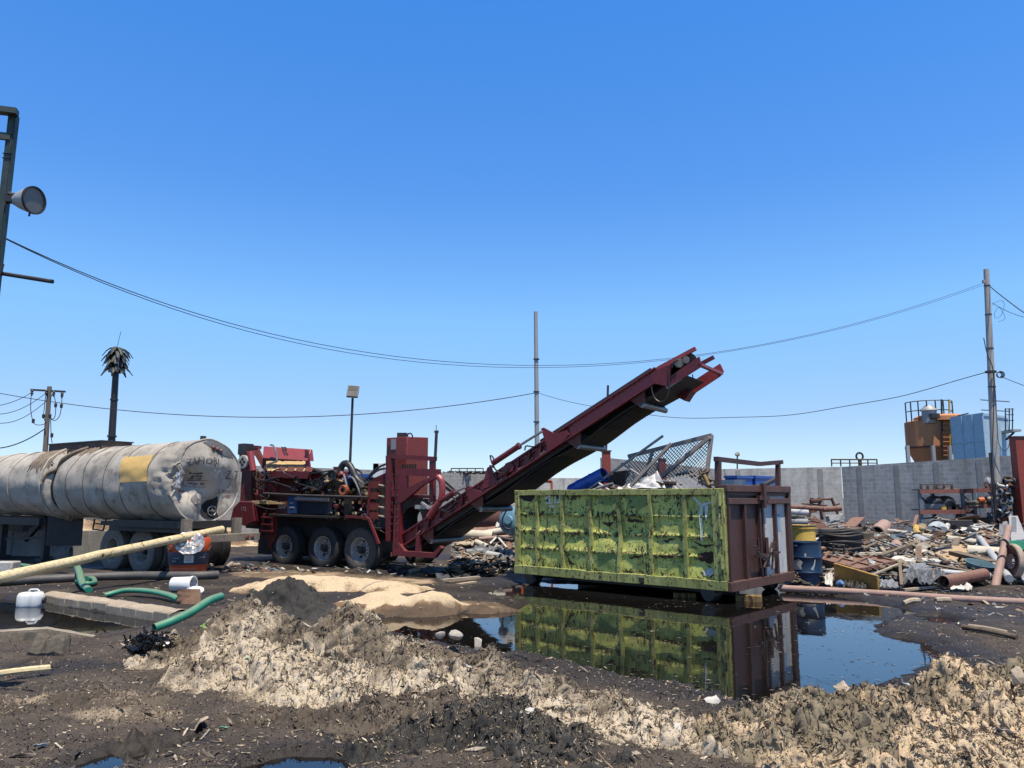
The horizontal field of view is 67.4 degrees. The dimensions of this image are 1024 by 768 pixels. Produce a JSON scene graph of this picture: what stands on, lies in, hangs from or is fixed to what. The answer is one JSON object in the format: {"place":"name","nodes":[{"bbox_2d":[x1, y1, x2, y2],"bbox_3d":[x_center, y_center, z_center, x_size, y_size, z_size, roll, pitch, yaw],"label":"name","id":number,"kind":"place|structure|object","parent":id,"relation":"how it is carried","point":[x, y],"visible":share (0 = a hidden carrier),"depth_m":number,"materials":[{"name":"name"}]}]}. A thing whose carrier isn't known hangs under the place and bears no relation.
{"place":"outdoors","nodes":[
{"label":"outdoors","id":0,"kind":"place"},
{"bbox_2d":[0,500,1023,767],"bbox_3d":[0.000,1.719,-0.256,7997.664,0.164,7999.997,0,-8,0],"label":"ground","id":1,"kind":"structure","parent":0,"point":[926,634],"depth_m":7.70,"materials":[{"name":"soil"}]},
{"bbox_2d":[0,105,19,290],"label":"lamp gantry","id":2,"kind":"object","parent":1,"relation":"on","point":[9,136],"visible":1,"depth_m":6.54,"materials":[{"name":"grey metal"}]},
{"bbox_2d":[4,186,46,215],"bbox_3d":[-4.134,-1.538,6.474,0.284,0.258,0.235,0,-8,0],"label":"bell lamp","id":3,"kind":"object","parent":2,"relation":"attached to","point":[30,200],"visible":1,"depth_m":6.47,"materials":[{"name":"metal"}]},
{"bbox_2d":[0,263,53,283],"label":"steel rod","id":4,"kind":"object","parent":2,"relation":"attached to","point":[26,277],"visible":1,"depth_m":6.36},
{"bbox_2d":[0,561,20,571],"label":"white block","id":5,"kind":"object","parent":1,"relation":"on","point":[6,565],"depth_m":17.71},
{"bbox_2d":[0,665,49,676],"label":"stick","id":6,"kind":"object","parent":1,"relation":"on","point":[22,670],"visible":1,"depth_m":7.29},
{"bbox_2d":[26,633,51,655],"bbox_3d":[-5.163,2.906,8.436,0.290,0.328,0.282,0,-8,0],"label":"concrete lump","id":7,"kind":"object","parent":1,"relation":"on","point":[36,647],"visible":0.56,"depth_m":8.34,"materials":[{"name":"concrete"}]},
{"bbox_2d":[0,627,94,642],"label":"basin kerb","id":8,"kind":"structure","parent":1,"relation":"on","point":[20,634],"depth_m":9.23,"materials":[{"name":"concrete"}]},
{"bbox_2d":[30,386,65,451],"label":"utility pole","id":9,"kind":"object","parent":1,"relation":"on","point":[47,415],"visible":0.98,"depth_m":42.03,"materials":[{"name":"wood"}]},
{"bbox_2d":[6,530,106,555],"bbox_3d":[-14.876,4.795,22.854,6.959,0.860,0.240,0,-8,0],"label":"concrete barrier","id":10,"kind":"object","parent":1,"relation":"on","point":[91,540],"visible":0.21,"depth_m":22.75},
{"bbox_2d":[44,634,70,655],"bbox_3d":[-4.988,2.912,8.435,0.289,0.316,0.282,0,-8,0],"label":"concrete lump","id":11,"kind":"object","parent":1,"relation":"on","point":[58,644],"visible":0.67,"depth_m":8.36,"materials":[{"name":"concrete"}]},
{"bbox_2d":[53,546,72,559],"bbox_3d":[-12.489,4.775,21.381,0.362,0.606,0.598,3,-9,-16],"label":"concrete pipe","id":12,"kind":"object","parent":1,"relation":"on","point":[61,552],"visible":0.56,"depth_m":21.16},
{"bbox_2d":[0,599,155,632],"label":"water","id":13,"kind":"structure","parent":1,"relation":"on","point":[12,616],"depth_m":11.18,"materials":[{"name":"black liquid"}]},
{"bbox_2d":[16,588,46,606],"bbox_3d":[-7.860,3.520,12.580,0.405,0.329,0.280,1,-8,-7],"label":"white jug","id":14,"kind":"object","parent":13,"relation":"on","point":[37,598],"visible":0.9,"depth_m":12.46,"materials":[{"name":"plastic"}]},
{"bbox_2d":[69,565,92,591],"bbox_3d":[-9.008,3.922,15.870,0.331,0.280,4.814,6,-10,-36],"label":"green hose","id":15,"kind":"object","parent":1,"relation":"on","point":[82,582],"visible":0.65,"depth_m":14.66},
{"bbox_2d":[0,685,193,726],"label":"mud ledge","id":16,"kind":"object","parent":1,"relation":"on","point":[56,700],"visible":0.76,"depth_m":6.29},
{"bbox_2d":[0,571,218,585],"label":"black hose","id":17,"kind":"object","parent":1,"relation":"on","point":[129,575],"visible":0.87,"depth_m":15.94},
{"bbox_2d":[45,594,184,621],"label":"basin kerb","id":18,"kind":"structure","parent":1,"relation":"on","point":[139,613],"depth_m":11.67,"materials":[{"name":"concrete"}]},
{"bbox_2d":[45,591,184,611],"bbox_3d":[-6.324,3.417,12.103,3.855,0.080,0.340,-6,-10,35],"label":"sawdust strip","id":19,"kind":"object","parent":18,"relation":"on","point":[147,607],"visible":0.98,"depth_m":11.87,"materials":[{"name":"brown wood"}]},
{"bbox_2d":[100,332,132,519],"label":"palm mast","id":20,"kind":"object","parent":1,"relation":"on","point":[116,361],"visible":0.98,"depth_m":62.36,"materials":[{"name":"metal"}]},
{"bbox_2d":[0,436,259,570],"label":"tanker trailer","id":21,"kind":"object","parent":1,"relation":"on","point":[57,493],"visible":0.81,"depth_m":18.19,"materials":[{"name":"grey"}]},
{"bbox_2d":[0,526,224,583],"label":"wooden pole","id":22,"kind":"object","parent":21,"relation":"on","point":[28,571],"visible":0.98,"depth_m":14.21,"materials":[{"name":"wood"}]},
{"bbox_2d":[75,741,191,767],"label":"water","id":23,"kind":"structure","parent":1,"relation":"on","point":[110,761],"depth_m":5.13,"materials":[{"name":"blue liquid"}]},
{"bbox_2d":[105,588,176,601],"bbox_3d":[-6.148,3.543,12.930,1.839,0.171,0.338,-4,-9,26],"label":"green hose","id":24,"kind":"object","parent":1,"relation":"on","point":[170,595],"visible":0.98,"depth_m":13.03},
{"bbox_2d":[83,519,257,546],"bbox_3d":[-16.862,5.392,27.586,15.993,1.328,4.632,0,-8,0],"label":"sawdust mound","id":25,"kind":"object","parent":1,"relation":"on","point":[87,524],"visible":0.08,"depth_m":27.33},
{"bbox_2d":[169,576,197,591],"bbox_3d":[-5.918,3.605,13.815,0.400,0.304,0.304,-1,-8,7],"label":"white pail","id":26,"kind":"object","parent":1,"relation":"on","point":[176,584],"visible":0.83,"depth_m":13.72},
{"bbox_2d":[177,589,200,603],"bbox_3d":[-5.198,3.445,12.506,0.398,0.249,0.315,0,-8,0],"label":"cardboard","id":27,"kind":"object","parent":1,"relation":"on","point":[188,596],"visible":0.98,"depth_m":12.43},
{"bbox_2d":[167,531,211,570],"bbox_3d":[-7.042,3.719,16.698,0.919,1.042,1.069,0,-8,0],"label":"orange tub","id":28,"kind":"object","parent":1,"relation":"on","point":[192,554],"visible":0.8,"depth_m":16.43,"materials":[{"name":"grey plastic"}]},
{"bbox_2d":[246,576,336,619],"bbox_3d":[-3.263,3.246,11.314,1.828,0.798,1.224,0,-8,0],"label":"clod mound","id":29,"kind":"object","parent":1,"relation":"on","point":[297,598],"visible":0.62,"depth_m":11.16,"materials":[{"name":"soil"}]},
{"bbox_2d":[111,684,477,762],"bbox_3d":[-1.389,2.592,5.837,3.183,0.485,1.501,2,-9,-11],"label":"mud ledge","id":30,"kind":"object","parent":1,"relation":"on","point":[136,742],"visible":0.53,"depth_m":5.79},
{"bbox_2d":[244,756,356,767],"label":"water","id":31,"kind":"structure","parent":1,"relation":"on","point":[307,762],"depth_m":5.12,"materials":[{"name":"blue liquid"}]},
{"bbox_2d":[208,561,446,574],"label":"scrap bits","id":32,"kind":"object","parent":1,"relation":"on","point":[266,568],"visible":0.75,"depth_m":18.30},
{"bbox_2d":[229,575,433,593],"bbox_3d":[-3.321,3.766,14.468,4.004,0.309,1.899,0,-8,0],"label":"sawdust mound","id":33,"kind":"object","parent":1,"relation":"on","point":[335,583],"visible":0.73,"depth_m":14.16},
{"bbox_2d":[218,466,484,540],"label":"block wall","id":34,"kind":"structure","parent":1,"relation":"on","point":[456,481],"depth_m":37.42,"materials":[{"name":"concrete"}]},
{"bbox_2d":[346,385,359,470],"bbox_3d":[-6.480,3.158,30.871,0.460,6.312,0.393,0,-8,0],"label":"lamp post","id":35,"kind":"object","parent":1,"relation":"on","point":[352,392],"visible":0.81,"depth_m":31.11,"materials":[{"name":"metal"}]},
{"bbox_2d":[333,590,521,617],"bbox_3d":[-1.457,3.492,12.020,3.372,0.518,1.573,0,-8,0],"label":"sawdust mound","id":36,"kind":"object","parent":1,"relation":"on","point":[386,604],"visible":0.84,"depth_m":11.80,"materials":[{"name":"wood"}]},
{"bbox_2d":[121,593,735,757],"bbox_3d":[-1.148,2.495,6.729,6.597,0.939,2.085,-5,-10,32],"label":"wood fibre heap","id":37,"kind":"object","parent":1,"relation":"on","point":[328,643],"visible":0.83,"depth_m":6.72,"materials":[{"name":"wood"}]},
{"bbox_2d":[107,626,177,655],"bbox_3d":[-3.821,2.696,8.024,0.610,0.299,0.451,0,-8,0],"label":"oily clump","id":38,"kind":"object","parent":37,"relation":"on","point":[142,643],"visible":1,"depth_m":7.92,"materials":[{"name":"black"}]},
{"bbox_2d":[152,593,223,630],"bbox_3d":[-3.875,2.762,9.326,0.200,0.311,1.182,-3,-9,17],"label":"green hose","id":39,"kind":"object","parent":37,"relation":"on","point":[187,613],"visible":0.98,"depth_m":9.13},
{"bbox_2d":[47,590,1023,767],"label":"fibre strands","id":40,"kind":"object","parent":37,"relation":"on","point":[782,724],"visible":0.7,"depth_m":5.71},
{"bbox_2d":[394,571,506,577],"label":"water","id":41,"kind":"structure","parent":1,"relation":"on","point":[450,574],"depth_m":17.74,"materials":[{"name":"black liquid"}]},
{"bbox_2d":[440,560,512,572],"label":"scrap bits","id":42,"kind":"object","parent":1,"relation":"on","point":[458,570],"visible":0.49,"depth_m":18.42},
{"bbox_2d":[231,347,723,568],"bbox_3d":[-2.136,2.240,19.136,15.096,4.723,2.661,-5,-10,32],"label":"wood grinder","id":43,"kind":"object","parent":1,"relation":"on","point":[292,505],"visible":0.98,"depth_m":18.23,"materials":[{"name":"red paint"}]},
{"bbox_2d":[447,537,514,567],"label":"scrap bits","id":44,"kind":"object","parent":1,"relation":"on","point":[462,558],"visible":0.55,"depth_m":19.11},
{"bbox_2d":[464,530,493,540],"bbox_3d":[-1.012,4.178,21.247,1.008,0.338,0.278,-2,-9,13],"label":"pipe","id":45,"kind":"object","parent":44,"relation":"on","point":[475,534],"visible":0.41,"depth_m":21.12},
{"bbox_2d":[499,507,514,536],"bbox_3d":[0.049,3.430,19.184,0.761,0.784,0.999,0,-8,0],"label":"blue motor","id":46,"kind":"object","parent":44,"relation":"on","point":[507,522],"visible":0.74,"depth_m":19.14,"materials":[{"name":"paint"}]},
{"bbox_2d":[476,511,506,535],"bbox_3d":[-0.334,4.074,23.742,1.720,1.239,1.238,1,-9,-8],"label":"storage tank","id":47,"kind":"object","parent":1,"relation":"on","point":[492,520],"visible":0.03,"depth_m":23.09,"materials":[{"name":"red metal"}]},
{"bbox_2d":[332,694,662,767],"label":"clod mound","id":48,"kind":"object","parent":1,"relation":"on","point":[353,753],"visible":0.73,"depth_m":5.24,"materials":[{"name":"soil"}]},
{"bbox_2d":[0,594,1023,767],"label":"wood chips","id":49,"kind":"object","parent":1,"relation":"on","point":[971,733],"visible":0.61,"depth_m":5.63,"materials":[{"name":"wood"}]},
{"bbox_2d":[0,589,1023,767],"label":"mud crumbs","id":50,"kind":"object","parent":1,"relation":"on","point":[238,749],"visible":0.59,"depth_m":5.68,"materials":[{"name":"soil"}]},
{"bbox_2d":[0,565,1023,767],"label":"mud flecks","id":51,"kind":"object","parent":1,"relation":"on","point":[220,739],"visible":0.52,"depth_m":5.83,"materials":[{"name":"soil"}]},
{"bbox_2d":[0,576,1023,767],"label":"wood scraps","id":52,"kind":"object","parent":1,"relation":"on","point":[209,754],"visible":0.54,"depth_m":5.44,"materials":[{"name":"wood"}]},
{"bbox_2d":[533,311,539,489],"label":"steel pole","id":53,"kind":"object","parent":1,"relation":"on","point":[536,396],"visible":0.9,"depth_m":40.37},
{"bbox_2d":[0,393,533,417],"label":"power cable","id":54,"kind":"object","parent":53,"relation":"attached to","point":[274,417],"visible":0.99,"depth_m":41.61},
{"bbox_2d":[539,372,984,418],"bbox_3d":[8.692,0.399,32.622,1.851,2.221,21.268,7,-11,-39],"label":"power cable","id":55,"kind":"object","parent":53,"relation":"attached to","point":[807,412],"visible":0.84,"depth_m":29.51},
{"bbox_2d":[540,478,600,489],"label":"block wall","id":56,"kind":"structure","parent":1,"relation":"on","point":[561,483],"depth_m":48.28,"materials":[{"name":"concrete"}]},
{"bbox_2d":[602,385,610,489],"bbox_3d":[2.860,2.601,23.270,0.290,5.183,0.290,0,-8,0],"label":"steel post","id":57,"kind":"object","parent":1,"relation":"on","point":[606,460],"depth_m":23.20,"materials":[{"name":"metal"}]},
{"bbox_2d":[600,458,714,489],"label":"block wall","id":58,"kind":"structure","parent":1,"relation":"on","point":[615,463],"depth_m":26.18,"materials":[{"name":"concrete"}]},
{"bbox_2d":[381,582,958,703],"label":"water","id":59,"kind":"structure","parent":1,"relation":"on","point":[681,658],"depth_m":9.95,"materials":[{"name":"black liquid"}]},
{"bbox_2d":[514,457,794,601],"bbox_3d":[2.872,2.811,15.548,4.904,2.522,3.240,-7,-11,39],"label":"scrap container","id":60,"kind":"object","parent":59,"relation":"on","point":[713,544],"visible":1,"depth_m":14.10,"materials":[{"name":"green"}]},
{"bbox_2d":[567,468,608,489],"bbox_3d":[1.565,2.046,15.856,0.956,0.609,0.312,-7,-11,41],"label":"plastic drum","id":61,"kind":"object","parent":60,"relation":"in","point":[589,480],"visible":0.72,"depth_m":15.70,"materials":[{"name":"blue"}]},
{"bbox_2d":[605,470,629,485],"bbox_3d":[2.231,1.987,16.195,0.614,0.353,0.530,0,-8,0],"label":"brown board","id":62,"kind":"object","parent":60,"relation":"in","point":[617,478],"visible":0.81,"depth_m":16.31,"materials":[{"name":"metal"}]},
{"bbox_2d":[588,435,663,488],"bbox_3d":[2.211,1.581,15.280,1.649,1.090,0.205,-5,-10,29],"label":"bent railing","id":63,"kind":"object","parent":60,"relation":"on","point":[629,460],"visible":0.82,"depth_m":15.24,"materials":[{"name":"metal"}]},
{"bbox_2d":[607,479,713,489],"bbox_3d":[2.736,2.248,15.537,4.101,0.636,2.194,-6,-11,37],"label":"scrap rubble","id":64,"kind":"object","parent":60,"relation":"in","point":[610,487],"visible":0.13,"depth_m":14.45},
{"bbox_2d":[631,471,665,488],"bbox_3d":[2.636,1.821,14.598,0.712,0.361,0.334,-5,-10,32],"label":"white sheet","id":65,"kind":"object","parent":64,"relation":"on","point":[649,482],"visible":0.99,"depth_m":14.56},
{"bbox_2d":[629,443,672,486],"bbox_3d":[2.641,1.603,14.824,0.940,0.931,0.062,-3,-9,22],"label":"steel bar","id":66,"kind":"object","parent":64,"relation":"on","point":[650,465],"visible":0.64,"depth_m":14.80,"materials":[{"name":"grey metal"}]},
{"bbox_2d":[663,474,706,488],"bbox_3d":[3.208,1.887,14.451,0.847,0.406,0.425,0,-8,0],"label":"corrugated sheet","id":67,"kind":"object","parent":64,"relation":"on","point":[690,483],"visible":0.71,"depth_m":14.43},
{"bbox_2d":[624,433,713,488],"bbox_3d":[2.981,1.744,15.073,1.981,1.466,0.420,-7,-11,41],"label":"frame","id":68,"kind":"object","parent":60,"relation":"in","point":[705,439],"visible":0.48,"depth_m":14.93,"materials":[{"name":"grey metal"}]},
{"bbox_2d":[727,495,758,580],"bbox_3d":[4.030,2.648,13.455,0.040,1.496,1.284,-7,-11,41],"label":"door","id":69,"kind":"structure","parent":60,"relation":"in","point":[736,518],"depth_m":13.41,"materials":[{"name":"brown paint"}]},
{"bbox_2d":[758,492,787,574],"bbox_3d":[4.899,2.792,14.427,0.040,1.496,1.218,-7,-11,41],"label":"door","id":70,"kind":"structure","parent":60,"relation":"in","point":[768,520],"depth_m":14.54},
{"bbox_2d":[408,595,954,698],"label":"floating flecks","id":71,"kind":"object","parent":59,"relation":"on","point":[713,646],"visible":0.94,"depth_m":9.11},
{"bbox_2d":[735,594,761,601],"bbox_3d":[4.073,3.689,13.214,0.424,0.120,0.200,-4,-9,23],"label":"timber block","id":72,"kind":"object","parent":59,"relation":"on","point":[749,597],"depth_m":13.13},
{"bbox_2d":[722,467,843,527],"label":"block wall","id":73,"kind":"structure","parent":1,"relation":"on","point":[806,484],"depth_m":32.10,"materials":[{"name":"concrete"}]},
{"bbox_2d":[793,541,822,585],"bbox_3d":[5.880,3.597,15.338,0.612,0.885,0.612,0,-8,0],"label":"oil drum","id":74,"kind":"object","parent":1,"relation":"on","point":[808,561],"visible":0.66,"depth_m":15.10,"materials":[{"name":"blue metal"}]},
{"bbox_2d":[792,524,815,540],"bbox_3d":[6.546,3.744,17.237,0.599,1.150,0.599,0,-8,0],"label":"yellow drum","id":75,"kind":"object","parent":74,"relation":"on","point":[803,532],"visible":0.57,"depth_m":17.06,"materials":[{"name":"metal"}]},
{"bbox_2d":[681,652,1023,767],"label":"rotting fibre heap","id":76,"kind":"object","parent":1,"relation":"on","point":[801,715],"visible":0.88,"depth_m":5.19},
{"bbox_2d":[1010,666,1023,686],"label":"white lump","id":77,"kind":"object","parent":76,"relation":"on","point":[1017,675],"visible":0.94,"depth_m":5.43,"materials":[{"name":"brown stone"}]},
{"bbox_2d":[833,563,879,589],"bbox_3d":[6.505,3.667,14.522,0.088,0.463,1.294,2,-9,-12],"label":"board","id":78,"kind":"object","parent":1,"relation":"on","point":[847,573],"visible":0.76,"depth_m":14.47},
{"bbox_2d":[779,585,1023,603],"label":"ground pipe","id":79,"kind":"object","parent":1,"relation":"on","point":[823,590],"visible":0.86,"depth_m":13.41,"materials":[{"name":"metal"}]},
{"bbox_2d":[816,533,1000,572],"bbox_3d":[11.385,4.400,19.977,12.084,0.859,9.867,0,-8,0],"label":"scrap rubble","id":80,"kind":"object","parent":1,"relation":"on","point":[910,541],"depth_m":22.61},
{"bbox_2d":[788,514,1023,586],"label":"scrap bits","id":81,"kind":"object","parent":80,"relation":"on","point":[906,552],"visible":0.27,"depth_m":18.47,"materials":[{"name":"metal"}]},
{"bbox_2d":[817,528,863,552],"bbox_3d":[7.801,3.790,18.262,1.025,0.696,1.025,0,-8,0],"label":"pipe coil","id":82,"kind":"object","parent":81,"relation":"on","point":[850,537],"visible":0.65,"depth_m":17.89,"materials":[{"name":"black rubber"}]},
{"bbox_2d":[822,543,896,572],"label":"fallen gate","id":83,"kind":"structure","parent":81,"relation":"on","point":[860,563],"depth_m":16.51,"materials":[{"name":"red metal"}]},
{"bbox_2d":[877,543,915,558],"bbox_3d":[8.981,3.875,17.880,0.110,0.262,2.382,-8,-12,43],"label":"plank","id":84,"kind":"object","parent":83,"relation":"on","point":[897,550],"visible":0.86,"depth_m":17.61,"materials":[{"name":"brown wood"}]},
{"bbox_2d":[934,543,967,559],"bbox_3d":[10.389,3.920,18.028,0.546,0.309,3.234,-7,-11,40],"label":"chipboard","id":85,"kind":"object","parent":81,"relation":"on","point":[961,547],"visible":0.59,"depth_m":17.98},
{"bbox_2d":[941,520,972,529],"bbox_3d":[13.388,4.270,23.083,0.750,0.360,0.350,0,-8,0],"label":"dark case","id":86,"kind":"object","parent":81,"relation":"on","point":[963,523],"visible":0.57,"depth_m":22.92,"materials":[{"name":"metal"}]},
{"bbox_2d":[937,568,989,587],"bbox_3d":[8.536,3.657,14.490,1.508,0.279,0.218,5,-10,-33],"label":"rust pipe","id":87,"kind":"object","parent":81,"relation":"on","point":[970,576],"visible":0.99,"depth_m":14.33,"materials":[{"name":"red metal"}]},
{"bbox_2d":[949,551,996,562],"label":"beam","id":88,"kind":"structure","parent":81,"relation":"on","point":[960,554],"depth_m":16.92,"materials":[{"name":"brown wood"}]},
{"bbox_2d":[964,558,994,571],"bbox_3d":[9.631,3.738,15.789,0.569,0.271,0.557,0,-8,0],"label":"shallow tub","id":89,"kind":"object","parent":81,"relation":"on","point":[971,563],"visible":0.73,"depth_m":15.86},
{"bbox_2d":[967,545,999,555],"bbox_3d":[10.993,3.928,17.857,0.699,0.348,0.315,-5,-10,31],"label":"pipe","id":90,"kind":"object","parent":81,"relation":"on","point":[978,549],"visible":0.32,"depth_m":17.82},
{"bbox_2d":[977,535,1013,581],"bbox_3d":[10.756,3.841,17.193,0.147,0.662,5.392,-4,-9,26],"label":"pole","id":91,"kind":"object","parent":81,"relation":"on","point":[1007,576],"visible":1,"depth_m":16.91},
{"bbox_2d":[997,538,1023,578],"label":"wheel disc","id":92,"kind":"object","parent":81,"relation":"on","point":[1015,552],"visible":0.77,"depth_m":15.15,"materials":[{"name":"white metal"}]},
{"bbox_2d":[1011,517,1016,531],"bbox_3d":[11.925,3.449,18.241,0.202,0.579,0.090,8,-12,-43],"label":"channel post","id":93,"kind":"object","parent":81,"relation":"on","point":[1013,524],"visible":0.57,"depth_m":18.26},
{"bbox_2d":[1009,516,1023,540],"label":"sheet","id":94,"kind":"object","parent":93,"relation":"on","point":[1018,535],"visible":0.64,"depth_m":18.17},
{"bbox_2d":[903,566,927,584],"bbox_3d":[7.728,3.655,14.689,0.387,0.274,1.399,-5,-10,30],"label":"tarpaulin","id":95,"kind":"object","parent":1,"relation":"on","point":[912,574],"visible":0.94,"depth_m":14.56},
{"bbox_2d":[823,581,1023,616],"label":"scrap bits","id":96,"kind":"object","parent":1,"relation":"on","point":[970,594],"visible":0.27,"depth_m":12.61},
{"bbox_2d":[841,456,1012,532],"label":"block wall","id":97,"kind":"structure","parent":1,"relation":"on","point":[878,492],"depth_m":29.84,"materials":[{"name":"concrete"}]},
{"bbox_2d":[904,399,960,462],"bbox_3d":[19.886,3.992,36.582,3.411,6.337,2.684,0,-8,0],"label":"storage tank","id":98,"kind":"object","parent":1,"relation":"on","point":[928,437],"visible":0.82,"depth_m":36.12,"materials":[{"name":"metal"}]},
{"bbox_2d":[920,567,946,584],"bbox_3d":[7.970,3.629,14.471,0.436,0.253,1.328,-5,-10,32],"label":"tarpaulin","id":99,"kind":"object","parent":1,"relation":"on","point":[930,576],"visible":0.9,"depth_m":14.52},
{"bbox_2d":[911,488,992,530],"bbox_3d":[14.061,4.378,24.624,2.535,2.064,1.190,0,-8,0],"label":"shelf rack","id":100,"kind":"object","parent":1,"relation":"on","point":[963,497],"visible":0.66,"depth_m":24.17,"materials":[{"name":"brown metal"}]},
{"bbox_2d":[924,496,944,509],"bbox_3d":[13.513,3.792,24.559,0.608,0.430,0.608,0,-8,0],"label":"engine housing","id":101,"kind":"object","parent":100,"relation":"on","point":[935,502],"visible":0.91,"depth_m":24.34,"materials":[{"name":"metal"}]},
{"bbox_2d":[950,399,1020,458],"bbox_3d":[20.717,3.454,33.800,2.549,5.385,3.043,2,-9,-12],"label":"storage tank","id":102,"kind":"object","parent":1,"relation":"on","point":[970,434],"visible":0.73,"depth_m":33.26,"materials":[{"name":"metal"}]},
{"bbox_2d":[961,625,1018,639],"bbox_3d":[5.952,3.093,9.589,0.058,0.073,0.742,3,-9,-19],"label":"stick","id":103,"kind":"object","parent":1,"relation":"on","point":[990,631],"visible":1,"depth_m":9.55,"materials":[{"name":"brown wood"}]},
{"bbox_2d":[982,269,1009,531],"bbox_3d":[14.896,0.762,23.531,1.083,8.909,0.503,-2,-9,10],"label":"utility pole","id":104,"kind":"object","parent":1,"relation":"on","point":[994,457],"visible":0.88,"depth_m":23.52,"materials":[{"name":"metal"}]},
{"bbox_2d":[6,238,982,365],"bbox_3d":[3.962,-2.031,16.860,25.746,4.426,3.683,7,-11,-41],"label":"power cable","id":105,"kind":"object","parent":104,"relation":"attached to","point":[390,355],"visible":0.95,"depth_m":12.65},
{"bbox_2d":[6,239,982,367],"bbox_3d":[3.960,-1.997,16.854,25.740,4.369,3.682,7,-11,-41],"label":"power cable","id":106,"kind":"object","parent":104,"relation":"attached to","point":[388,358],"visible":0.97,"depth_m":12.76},
{"bbox_2d":[991,524,1012,584],"bbox_3d":[9.761,3.456,15.314,1.271,1.268,0.153,7,-11,-41],"label":"leaning pole","id":107,"kind":"object","parent":1,"relation":"on","point":[1000,564],"visible":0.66,"depth_m":15.23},
{"bbox_2d":[1007,436,1023,530],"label":"wall post","id":108,"kind":"object","parent":1,"relation":"on","point":[1017,452],"depth_m":22.99,"materials":[{"name":"metal"}]},
{"bbox_2d":[0,0,1023,491],"label":"sky","id":109,"kind":"structure","parent":0,"point":[651,180],"materials":[{"name":"blue"}]},
{"bbox_3d":[9.647,4.170,23.220,0.639,0.079,0.283,0,-8,0],"label":"batten","id":110,"kind":"object","parent":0,"visible":0},
{"bbox_2d":[825,514,844,521],"bbox_3d":[9.778,4.051,23.257,0.477,0.242,0.300,0,-8,0],"label":"foam bar","id":111,"kind":"object","parent":110,"relation":"on","point":[837,517],"visible":0.98,"depth_m":23.11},
{"bbox_2d":[802,497,839,519],"bbox_3d":[9.418,3.800,23.397,1.160,0.680,0.137,0,-8,0],"label":"chair frame","id":112,"kind":"object","parent":111,"relation":"on","point":[815,500],"visible":0.81,"depth_m":23.38,"materials":[{"name":"metal"}]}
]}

